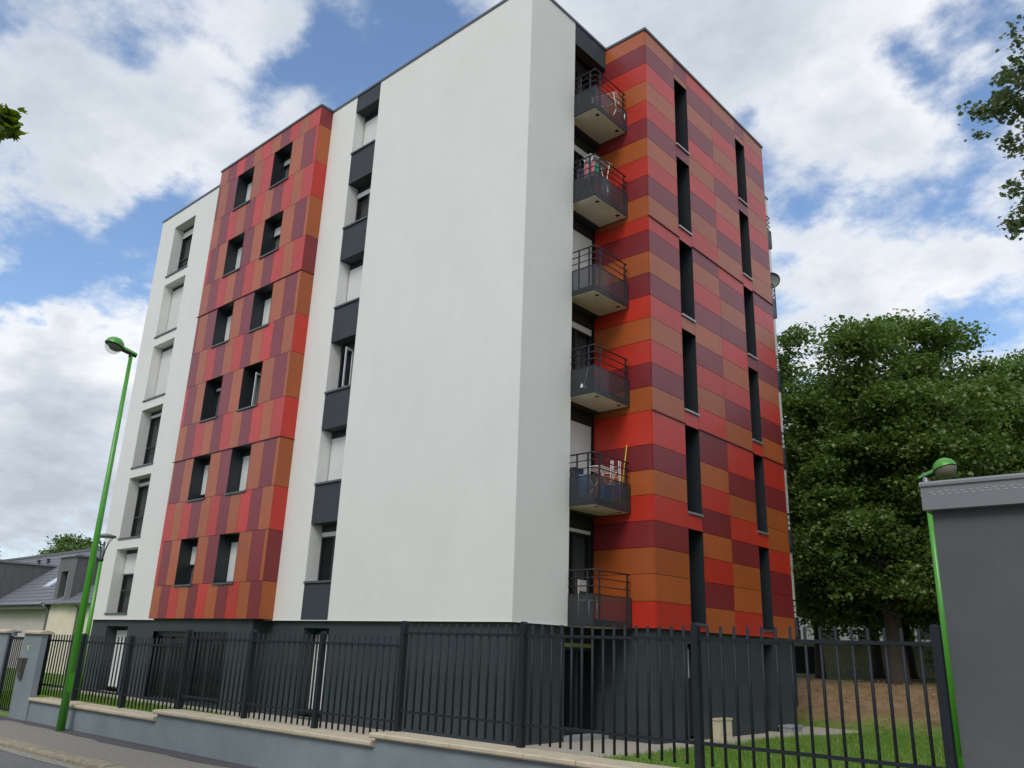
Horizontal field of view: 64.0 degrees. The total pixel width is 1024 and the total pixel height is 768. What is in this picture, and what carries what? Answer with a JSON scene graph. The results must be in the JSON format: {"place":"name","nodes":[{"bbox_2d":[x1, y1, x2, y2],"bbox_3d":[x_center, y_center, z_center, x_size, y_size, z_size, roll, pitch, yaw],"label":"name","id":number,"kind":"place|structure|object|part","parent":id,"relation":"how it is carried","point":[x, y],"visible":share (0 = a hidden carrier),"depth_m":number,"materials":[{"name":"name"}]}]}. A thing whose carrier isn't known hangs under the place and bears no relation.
{"place":"outdoors","nodes":[
{"label":"outdoors","id":0,"kind":"place"},
{"bbox_2d":[0,629,13,679],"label":"gate pier","id":1,"kind":"structure","parent":0,"point":[4,636],"depth_m":16.54,"materials":[{"name":"stone"}]},
{"bbox_2d":[0,750,66,767],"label":"road","id":2,"kind":"structure","parent":0,"point":[9,760],"depth_m":10.70,"materials":[{"name":"grey asphalt"}]},
{"bbox_2d":[0,103,27,142],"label":"maple tree","id":3,"kind":"object","parent":2,"relation":"on","point":[10,125],"visible":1,"depth_m":8.39,"materials":[{"name":"green plant"}]},
{"bbox_2d":[0,746,84,767],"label":"gutter","id":4,"kind":"object","parent":2,"relation":"on","point":[35,757],"visible":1,"depth_m":11.12,"materials":[{"name":"grey concrete"}]},
{"bbox_2d":[0,736,127,767],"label":"kerb","id":5,"kind":"structure","parent":2,"relation":"on","point":[63,756],"depth_m":11.11,"materials":[{"name":"concrete"}]},
{"bbox_2d":[0,720,231,767],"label":"pavement","id":6,"kind":"structure","parent":0,"point":[128,757],"depth_m":11.68,"materials":[{"name":"grey concrete"}]},
{"bbox_2d":[8,630,54,720],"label":"gate pier","id":7,"kind":"structure","parent":6,"relation":"on","point":[25,687],"depth_m":15.47,"materials":[{"name":"stone"}]},
{"bbox_2d":[0,630,23,710],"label":"garden gate","id":8,"kind":"structure","parent":7,"relation":"attached to","point":[8,656],"depth_m":16.19,"materials":[{"name":"metal"}]},
{"bbox_2d":[17,658,27,678],"bbox_3d":[-9.393,5.430,15.654,0.300,0.380,0.085,-13,-23,38],"label":"mailbox","id":9,"kind":"object","parent":7,"relation":"attached to","point":[21,663],"visible":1,"depth_m":15.62,"materials":[{"name":"metal"}]},
{"bbox_2d":[0,715,256,767],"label":"asphalt strip","id":10,"kind":"object","parent":6,"relation":"on","point":[190,757],"visible":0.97,"depth_m":12.01,"materials":[{"name":"grey asphalt"}]},
{"bbox_2d":[55,336,137,730],"bbox_3d":[-7.594,2.447,14.662,0.355,6.960,0.606,-14,-24,40],"label":"street lamp","id":11,"kind":"object","parent":10,"relation":"on","point":[115,344],"visible":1,"depth_m":14.53,"materials":[{"name":"green metal"}]},
{"bbox_2d":[50,688,866,757],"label":"path","id":12,"kind":"structure","parent":0,"point":[597,748],"depth_m":18.91,"materials":[{"name":"grey concrete"}]},
{"bbox_2d":[778,724,802,732],"bbox_3d":[7.777,9.636,22.850,0.400,0.240,0.740,-14,-24,40],"label":"concrete block","id":13,"kind":"object","parent":12,"relation":"on","point":[788,728],"depth_m":22.63,"materials":[{"name":"grey concrete"}]},
{"bbox_2d":[0,668,945,767],"bbox_3d":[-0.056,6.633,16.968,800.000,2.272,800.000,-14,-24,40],"label":"ground","id":14,"kind":"structure","parent":0,"point":[883,711],"depth_m":25.91,"materials":[{"name":"green plant"}]},
{"bbox_2d":[0,547,101,675],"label":"grey roof house","id":15,"kind":"structure","parent":14,"relation":"on","point":[42,592],"depth_m":46.08,"materials":[{"name":"paint"}]},
{"bbox_2d":[38,531,102,554],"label":"maple tree","id":16,"kind":"object","parent":14,"relation":"on","point":[66,543],"visible":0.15,"depth_m":64.87,"materials":[{"name":"green plant"}]},
{"bbox_2d":[75,534,116,700],"bbox_3d":[-11.347,6.340,22.051,0.570,4.600,0.570,-14,-24,40],"label":"garden lamp","id":17,"kind":"object","parent":14,"relation":"on","point":[95,590],"visible":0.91,"depth_m":22.25,"materials":[{"name":"green metal"}]},
{"bbox_2d":[27,697,676,767],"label":"garden wall","id":18,"kind":"structure","parent":14,"relation":"on","point":[255,743],"depth_m":10.21,"materials":[{"name":"stone"}]},
{"bbox_2d":[37,621,957,767],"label":"metal fence","id":19,"kind":"object","parent":18,"relation":"on","point":[700,744],"visible":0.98,"depth_m":8.61,"materials":[{"name":"metal"}]},
{"bbox_2d":[82,0,799,745],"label":"apartment building","id":20,"kind":"structure","parent":14,"relation":"on","point":[392,318],"depth_m":22.95,"materials":[{"name":"painted plaster"},{"name":"coloured facade panels"},{"name":"aluminium"}]},
{"bbox_2d":[108,626,127,689],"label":"window","id":21,"kind":"structure","parent":20,"relation":"in","point":[121,630],"depth_m":30.11,"materials":[{"name":"metal"}]},
{"bbox_2d":[104,549,137,614],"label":"window","id":22,"kind":"structure","parent":20,"relation":"in","point":[131,557],"depth_m":31.05,"materials":[{"name":"metal"}]},
{"bbox_2d":[117,477,150,539],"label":"window","id":23,"kind":"structure","parent":20,"relation":"in","point":[136,529],"depth_m":32.01,"materials":[{"name":"glass"}]},
{"bbox_2d":[130,410,161,468],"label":"window","id":24,"kind":"structure","parent":20,"relation":"in","point":[155,416],"depth_m":32.88,"materials":[{"name":"glass"}]},
{"bbox_2d":[142,345,172,401],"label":"window","id":25,"kind":"structure","parent":20,"relation":"in","point":[167,352],"depth_m":33.42,"materials":[{"name":"metal"}]},
{"bbox_2d":[154,284,183,338],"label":"window","id":26,"kind":"structure","parent":20,"relation":"in","point":[177,292],"depth_m":34.28,"materials":[{"name":"metal"}]},
{"bbox_2d":[147,632,199,699],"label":"window","id":27,"kind":"structure","parent":20,"relation":"in","point":[181,634],"depth_m":26.16,"materials":[{"name":"metal"}]},
{"bbox_2d":[165,225,193,277],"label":"window","id":28,"kind":"structure","parent":20,"relation":"in","point":[187,235],"depth_m":35.43,"materials":[{"name":"glass"}]},
{"bbox_2d":[172,537,198,586],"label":"window","id":29,"kind":"structure","parent":20,"relation":"in","point":[188,547],"depth_m":26.99,"materials":[{"name":"metal"}]},
{"bbox_2d":[186,454,210,501],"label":"window","id":30,"kind":"structure","parent":20,"relation":"in","point":[200,470],"depth_m":27.83,"materials":[{"name":"metal"}]},
{"bbox_2d":[185,633,225,705],"bbox_3d":[-9.066,8.503,24.529,2.090,2.018,0.110,-14,-24,40],"label":"window","id":31,"kind":"structure","parent":20,"relation":"in","point":[207,634],"depth_m":24.68,"materials":[{"name":"metal"}]},
{"bbox_2d":[198,375,222,422],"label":"window","id":32,"kind":"structure","parent":20,"relation":"in","point":[213,386],"depth_m":28.71,"materials":[{"name":"metal"}]},
{"bbox_2d":[210,301,233,347],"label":"window","id":33,"kind":"structure","parent":20,"relation":"in","point":[221,331],"depth_m":29.54,"materials":[{"name":"metal"}]},
{"bbox_2d":[211,532,239,584],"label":"window","id":34,"kind":"structure","parent":20,"relation":"in","point":[228,543],"depth_m":25.39,"materials":[{"name":"metal"}]},
{"bbox_2d":[221,232,244,277],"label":"window","id":35,"kind":"structure","parent":20,"relation":"in","point":[235,245],"depth_m":30.40,"materials":[{"name":"metal"}]},
{"bbox_2d":[224,444,251,495],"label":"window","id":36,"kind":"structure","parent":20,"relation":"in","point":[240,456],"depth_m":26.25,"materials":[{"name":"metal"}]},
{"bbox_2d":[232,166,254,210],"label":"window","id":37,"kind":"structure","parent":20,"relation":"in","point":[244,185],"depth_m":31.25,"materials":[{"name":"metal"}]},
{"bbox_2d":[236,361,262,411],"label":"window","id":38,"kind":"structure","parent":20,"relation":"in","point":[252,372],"depth_m":27.08,"materials":[{"name":"metal"}]},
{"bbox_2d":[248,283,273,332],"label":"window","id":39,"kind":"structure","parent":20,"relation":"in","point":[263,296],"depth_m":27.97,"materials":[{"name":"metal"}]},
{"bbox_2d":[258,210,283,258],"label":"window","id":40,"kind":"structure","parent":20,"relation":"in","point":[272,226],"depth_m":28.83,"materials":[{"name":"metal"}]},
{"bbox_2d":[268,141,292,189],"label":"window","id":41,"kind":"structure","parent":20,"relation":"in","point":[282,158],"depth_m":29.69,"materials":[{"name":"metal"}]},
{"bbox_2d":[293,628,328,720],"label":"window","id":42,"kind":"structure","parent":20,"relation":"in","point":[318,630],"depth_m":22.19,"materials":[{"name":"metal"}]},
{"bbox_2d":[303,524,336,582],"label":"window","id":43,"kind":"structure","parent":20,"relation":"in","point":[326,559],"depth_m":23.37,"materials":[{"name":"glass"}]},
{"bbox_2d":[314,430,345,484],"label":"window","id":44,"kind":"structure","parent":20,"relation":"in","point":[338,438],"depth_m":23.90,"materials":[{"name":"metal"}]},
{"bbox_2d":[324,342,354,393],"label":"window","id":45,"kind":"structure","parent":20,"relation":"in","point":[347,351],"depth_m":24.94,"materials":[{"name":"metal"}]},
{"bbox_2d":[333,259,363,308],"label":"window","id":46,"kind":"structure","parent":20,"relation":"in","point":[355,276],"depth_m":25.62,"materials":[{"name":"metal"}]},
{"bbox_2d":[342,183,370,229],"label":"window","id":47,"kind":"structure","parent":20,"relation":"in","point":[362,208],"depth_m":26.67,"materials":[{"name":"glass"}]},
{"bbox_2d":[350,111,377,154],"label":"window","id":48,"kind":"structure","parent":20,"relation":"in","point":[371,121],"depth_m":27.34,"materials":[{"name":"metal"}]},
{"bbox_2d":[570,467,583,499],"bbox_3d":[1.484,2.487,20.097,0.420,0.810,0.370,-14,-24,40],"label":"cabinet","id":49,"kind":"object","parent":20,"relation":"on","point":[573,486],"visible":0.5,"depth_m":19.89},
{"bbox_2d":[563,645,594,733],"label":"entrance door","id":50,"kind":"structure","parent":20,"relation":"in","point":[576,650],"depth_m":20.02,"materials":[{"name":"metal"}]},
{"bbox_2d":[568,526,591,618],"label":"balcony door","id":51,"kind":"structure","parent":20,"relation":"in","point":[580,540],"depth_m":20.49,"materials":[{"name":"glass"}]},
{"bbox_2d":[577,168,584,181],"bbox_3d":[1.890,-5.736,22.480,0.260,0.400,0.093,-12,-22,36],"label":"laundry","id":52,"kind":"object","parent":20,"relation":"hanging from","point":[582,174],"visible":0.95,"depth_m":22.46,"materials":[{"name":"grey fabric"}]},
{"bbox_2d":[570,419,591,497],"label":"balcony door","id":53,"kind":"structure","parent":20,"relation":"in","point":[580,433],"depth_m":21.22,"materials":[{"name":"metal"}]},
{"bbox_2d":[571,320,591,390],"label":"balcony door","id":54,"kind":"structure","parent":20,"relation":"in","point":[581,336],"depth_m":22.20,"materials":[{"name":"glass"}]},
{"bbox_2d":[572,229,592,290],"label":"balcony door","id":55,"kind":"structure","parent":20,"relation":"in","point":[580,241],"depth_m":22.84,"materials":[{"name":"metal"}]},
{"bbox_2d":[573,144,592,233],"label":"balcony door","id":56,"kind":"structure","parent":20,"relation":"in","point":[579,153],"depth_m":23.97,"materials":[{"name":"glass"}]},
{"bbox_2d":[580,367,587,387],"bbox_3d":[1.842,-0.188,20.457,0.184,0.606,0.200,-14,-24,40],"label":"broom","id":57,"kind":"object","parent":20,"relation":"on","point":[583,386],"visible":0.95,"depth_m":20.42,"materials":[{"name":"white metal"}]},
{"bbox_2d":[574,65,593,153],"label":"balcony door","id":58,"kind":"structure","parent":20,"relation":"in","point":[578,72],"depth_m":25.05,"materials":[{"name":"glass"}]},
{"bbox_2d":[578,474,590,498],"bbox_3d":[1.728,2.504,19.782,0.330,0.600,0.330,-14,-24,40],"label":"barrel","id":59,"kind":"object","parent":20,"relation":"on","point":[582,487],"visible":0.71,"depth_m":19.66,"materials":[{"name":"blue plastic"}]},
{"bbox_2d":[577,580,597,618],"bbox_3d":[1.793,5.110,19.409,0.350,0.920,0.360,-14,-24,40],"label":"folding chair","id":60,"kind":"object","parent":20,"relation":"on","point":[581,582],"visible":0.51,"depth_m":19.44,"materials":[{"name":"white metal"}]},
{"bbox_2d":[584,161,594,178],"bbox_3d":[2.103,-5.827,22.288,0.340,0.450,0.093,-9,-21,31],"label":"laundry","id":61,"kind":"object","parent":20,"relation":"hanging from","point":[586,166],"visible":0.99,"depth_m":22.29,"materials":[{"name":"pink fabric"}]},
{"bbox_2d":[593,163,598,176],"bbox_3d":[2.296,-5.817,22.281,0.200,0.400,0.093,-5,-19,22],"label":"laundry","id":62,"kind":"object","parent":20,"relation":"hanging from","point":[596,169],"visible":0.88,"depth_m":22.29,"materials":[{"name":"green fabric"}]},
{"bbox_2d":[584,153,611,198],"bbox_3d":[2.353,-5.584,22.711,0.822,1.332,0.372,15,-22,-34],"label":"drying rack","id":63,"kind":"object","parent":20,"relation":"on","point":[601,169],"visible":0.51,"depth_m":22.82,"materials":[{"name":"white metal"}]},
{"bbox_2d":[582,465,617,498],"bbox_3d":[2.199,2.547,20.288,0.522,0.876,0.922,-11,-22,35],"label":"drying rack","id":64,"kind":"object","parent":20,"relation":"on","point":[596,471],"visible":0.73,"depth_m":20.34,"materials":[{"name":"white metal"}]},
{"bbox_2d":[597,484,612,501],"bbox_3d":[2.271,2.681,19.959,0.260,0.410,0.320,-14,-24,40],"label":"storage box","id":65,"kind":"object","parent":20,"relation":"on","point":[606,492],"visible":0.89,"depth_m":19.86,"materials":[{"name":"blue plastic"}]},
{"bbox_2d":[591,92,620,121],"bbox_3d":[2.696,-7.859,23.631,0.822,0.755,0.522,-6,-20,24],"label":"drying rack","id":66,"kind":"object","parent":20,"relation":"on","point":[609,102],"visible":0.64,"depth_m":23.62,"materials":[{"name":"white metal"}]},
{"bbox_2d":[602,177,610,194],"bbox_3d":[2.566,-5.410,22.338,0.096,0.420,0.451,-14,-24,40],"label":"laundry","id":67,"kind":"object","parent":20,"relation":"hanging from","point":[606,185],"visible":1,"depth_m":22.32,"materials":[{"name":"grey fabric"}]},
{"bbox_2d":[610,461,620,503],"bbox_3d":[2.561,2.430,20.303,0.262,1.123,0.210,-4,-19,18],"label":"drying rack","id":68,"kind":"object","parent":20,"relation":"on","point":[618,470],"visible":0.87,"depth_m":20.37,"materials":[{"name":"white metal"}]},
{"bbox_2d":[617,445,626,503],"bbox_3d":[2.741,2.242,20.436,0.378,1.535,0.073,19,-24,-41],"label":"broom","id":69,"kind":"object","parent":20,"relation":"on","point":[621,501],"visible":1,"depth_m":20.42,"materials":[{"name":"yellow"}]},
{"bbox_2d":[674,79,689,154],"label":"window","id":70,"kind":"structure","parent":20,"relation":"in","point":[680,96],"depth_m":25.50,"materials":[{"name":"metal"}]},
{"bbox_2d":[676,156,692,235],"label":"window","id":71,"kind":"structure","parent":20,"relation":"in","point":[683,176],"depth_m":24.63,"materials":[{"name":"metal"}]},
{"bbox_2d":[679,239,695,322],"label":"window","id":72,"kind":"structure","parent":20,"relation":"in","point":[685,251],"depth_m":23.77,"materials":[{"name":"metal"}]},
{"bbox_2d":[682,328,699,416],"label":"window","id":73,"kind":"structure","parent":20,"relation":"in","point":[688,339],"depth_m":22.91,"materials":[{"name":"metal"}]},
{"bbox_2d":[685,424,703,516],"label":"window","id":74,"kind":"structure","parent":20,"relation":"in","point":[692,442],"depth_m":22.04,"materials":[{"name":"glass"}]},
{"bbox_2d":[687,644,705,740],"bbox_3d":[4.320,7.515,20.067,0.465,2.203,0.680,-14,-24,40],"label":"window","id":75,"kind":"structure","parent":20,"relation":"in","point":[687,644],"depth_m":20.34,"materials":[{"name":"glass"}]},
{"bbox_2d":[687,528,707,625],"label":"window","id":76,"kind":"structure","parent":20,"relation":"in","point":[696,549],"depth_m":21.19,"materials":[{"name":"metal"}]},
{"bbox_2d":[735,138,748,206],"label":"window","id":77,"kind":"structure","parent":20,"relation":"in","point":[739,148],"depth_m":28.18,"materials":[{"name":"metal"}]},
{"bbox_2d":[739,210,752,280],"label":"window","id":78,"kind":"structure","parent":20,"relation":"in","point":[744,222],"depth_m":27.31,"materials":[{"name":"metal"}]},
{"bbox_2d":[743,285,757,359],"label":"window","id":79,"kind":"structure","parent":20,"relation":"in","point":[748,294],"depth_m":26.45,"materials":[{"name":"metal"}]},
{"bbox_2d":[748,367,763,444],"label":"window","id":80,"kind":"structure","parent":20,"relation":"in","point":[753,375],"depth_m":25.59,"materials":[{"name":"metal"}]},
{"bbox_2d":[753,453,768,534],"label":"window","id":81,"kind":"structure","parent":20,"relation":"in","point":[761,512],"depth_m":24.73,"materials":[{"name":"metal"}]},
{"bbox_2d":[758,546,773,631],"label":"window","id":82,"kind":"structure","parent":20,"relation":"in","point":[764,562],"depth_m":23.87,"materials":[{"name":"glass"}]},
{"bbox_2d":[770,272,779,309],"bbox_3d":[9.368,-3.281,29.535,0.630,1.535,0.200,-5,-19,21],"label":"satellite dish","id":83,"kind":"object","parent":20,"relation":"attached to","point":[775,279],"visible":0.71,"depth_m":29.60,"materials":[{"name":"grey metal"}]},
{"bbox_3d":[2.637,2.928,20.349,0.340,0.207,0.320,-14,-24,40],"label":"crate","id":84,"kind":"object","parent":20,"relation":"on","visible":0},
{"bbox_2d":[611,483,625,497],"bbox_3d":[2.647,2.674,20.431,0.340,0.320,0.320,-14,-24,40],"label":"storage box","id":85,"kind":"object","parent":84,"relation":"on","point":[616,490],"visible":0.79,"depth_m":20.30,"materials":[{"name":"grey plastic"}]},
{"bbox_2d":[0,689,945,767],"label":"grass","id":86,"kind":"structure","parent":14,"relation":"on","point":[923,755],"depth_m":17.99,"materials":[{"name":"green plant"}]},
{"bbox_2d":[712,717,732,739],"bbox_3d":[5.206,8.566,20.317,0.230,0.530,0.720,-14,-24,40],"label":"meter cabinet","id":87,"kind":"object","parent":14,"relation":"on","point":[718,728],"visible":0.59,"depth_m":20.13,"materials":[{"name":"beige plastic"}]},
{"bbox_3d":[5.283,8.500,20.268,0.012,0.290,0.600,-14,-24,40],"label":"door","id":88,"kind":"part","parent":87,"relation":"part of","materials":[{"name":"beige plastic"}]},
{"bbox_2d":[777,321,909,678],"bbox_3d":[11.848,4.394,34.016,7.527,14.990,5.972,-5,-19,20],"label":"maple tree","id":89,"kind":"object","parent":14,"relation":"on","point":[790,380],"visible":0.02,"depth_m":34.47,"materials":[{"name":"green plant"}]},
{"bbox_2d":[795,440,908,677],"bbox_3d":[15.566,7.500,37.869,9.701,11.425,6.962,-14,-24,40],"label":"maple tree","id":90,"kind":"object","parent":14,"relation":"on","point":[877,664],"depth_m":35.75,"materials":[{"name":"green plant"}]},
{"bbox_2d":[846,670,860,675],"bbox_3d":[15.721,13.309,37.748,0.540,0.280,0.440,-14,-24,40],"label":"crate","id":91,"kind":"object","parent":14,"relation":"on","point":[849,672],"visible":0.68,"depth_m":37.65,"materials":[{"name":"grey plastic"}]},
{"bbox_2d":[797,616,914,641],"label":"pale building","id":92,"kind":"structure","parent":14,"relation":"on","point":[845,637],"depth_m":58.34,"materials":[{"name":"white"}]},
{"bbox_2d":[822,631,839,639],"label":"window","id":93,"kind":"structure","parent":92,"relation":"in","point":[830,638],"depth_m":58.36,"materials":[{"name":"black"}]},
{"bbox_2d":[858,631,869,640],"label":"window","id":94,"kind":"structure","parent":92,"relation":"in","point":[860,633],"depth_m":57.43,"materials":[{"name":"black"}]},
{"bbox_2d":[794,643,934,677],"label":"boundary wall","id":95,"kind":"structure","parent":14,"relation":"on","point":[861,659],"depth_m":39.52,"materials":[{"name":"grey concrete"}]},
{"bbox_2d":[795,646,815,673],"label":"door","id":96,"kind":"structure","parent":95,"relation":"in","point":[799,650],"depth_m":40.19,"materials":[{"name":"black"}]},
{"bbox_2d":[813,679,940,737],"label":"leaf litter","id":97,"kind":"object","parent":14,"relation":"on","point":[883,698],"visible":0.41,"depth_m":26.85,"materials":[{"name":"brown plant"}]},
{"bbox_2d":[781,312,1023,684],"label":"maple tree","id":98,"kind":"object","parent":14,"relation":"on","point":[895,448],"visible":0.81,"depth_m":28.49,"materials":[{"name":"green plant"}]},
{"bbox_2d":[901,602,937,678],"bbox_3d":[18.223,7.384,37.150,9.160,11.382,6.746,-14,-24,40],"label":"maple tree","id":99,"kind":"object","parent":14,"relation":"on","point":[907,630],"visible":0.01,"depth_m":35.96,"materials":[{"name":"green plant"}]},
{"bbox_2d":[914,622,930,641],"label":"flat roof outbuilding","id":100,"kind":"structure","parent":14,"relation":"on","point":[927,636],"depth_m":51.82,"materials":[{"name":"white"}]},
{"bbox_2d":[920,627,930,639],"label":"window","id":101,"kind":"structure","parent":100,"relation":"in","point":[927,636],"depth_m":51.82,"materials":[{"name":"black"}]},
{"bbox_2d":[912,636,933,672],"bbox_3d":[18.239,11.623,34.782,2.070,2.050,1.626,-14,-24,40],"label":"shrub","id":102,"kind":"object","parent":14,"relation":"on","point":[928,661],"visible":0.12,"depth_m":35.06,"materials":[{"name":"green plant"}]},
{"bbox_2d":[841,308,1023,631],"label":"maple tree","id":103,"kind":"object","parent":14,"relation":"on","point":[929,337],"visible":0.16,"depth_m":31.04,"materials":[{"name":"green plant"}]},
{"bbox_2d":[918,458,963,767],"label":"street lamp","id":104,"kind":"object","parent":14,"relation":"on","point":[944,468],"visible":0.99,"depth_m":9.94,"materials":[{"name":"green metal"}]},
{"bbox_2d":[919,473,1023,767],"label":"utility kiosk","id":105,"kind":"object","parent":14,"relation":"on","point":[978,523],"visible":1,"depth_m":6.06,"materials":[{"name":"grey metal"}]},
{"bbox_2d":[929,350,1023,599],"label":"maple tree","id":106,"kind":"object","parent":14,"relation":"on","point":[984,364],"visible":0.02,"depth_m":34.65,"materials":[{"name":"green plant"}]},
{"bbox_2d":[956,14,1023,239],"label":"silver maple tree","id":107,"kind":"object","parent":14,"relation":"on","point":[1004,99],"visible":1,"depth_m":14.45,"materials":[{"name":"green plant"}]},
{"bbox_2d":[962,349,1023,388],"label":"maple tree","id":108,"kind":"object","parent":14,"relation":"on","point":[1017,364],"visible":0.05,"depth_m":37.53,"materials":[{"name":"green plant"}]},
{"bbox_2d":[0,0,1023,559],"label":"sky","id":109,"kind":"structure","parent":0,"point":[878,202],"materials":[{"name":"blue"}]}
]}

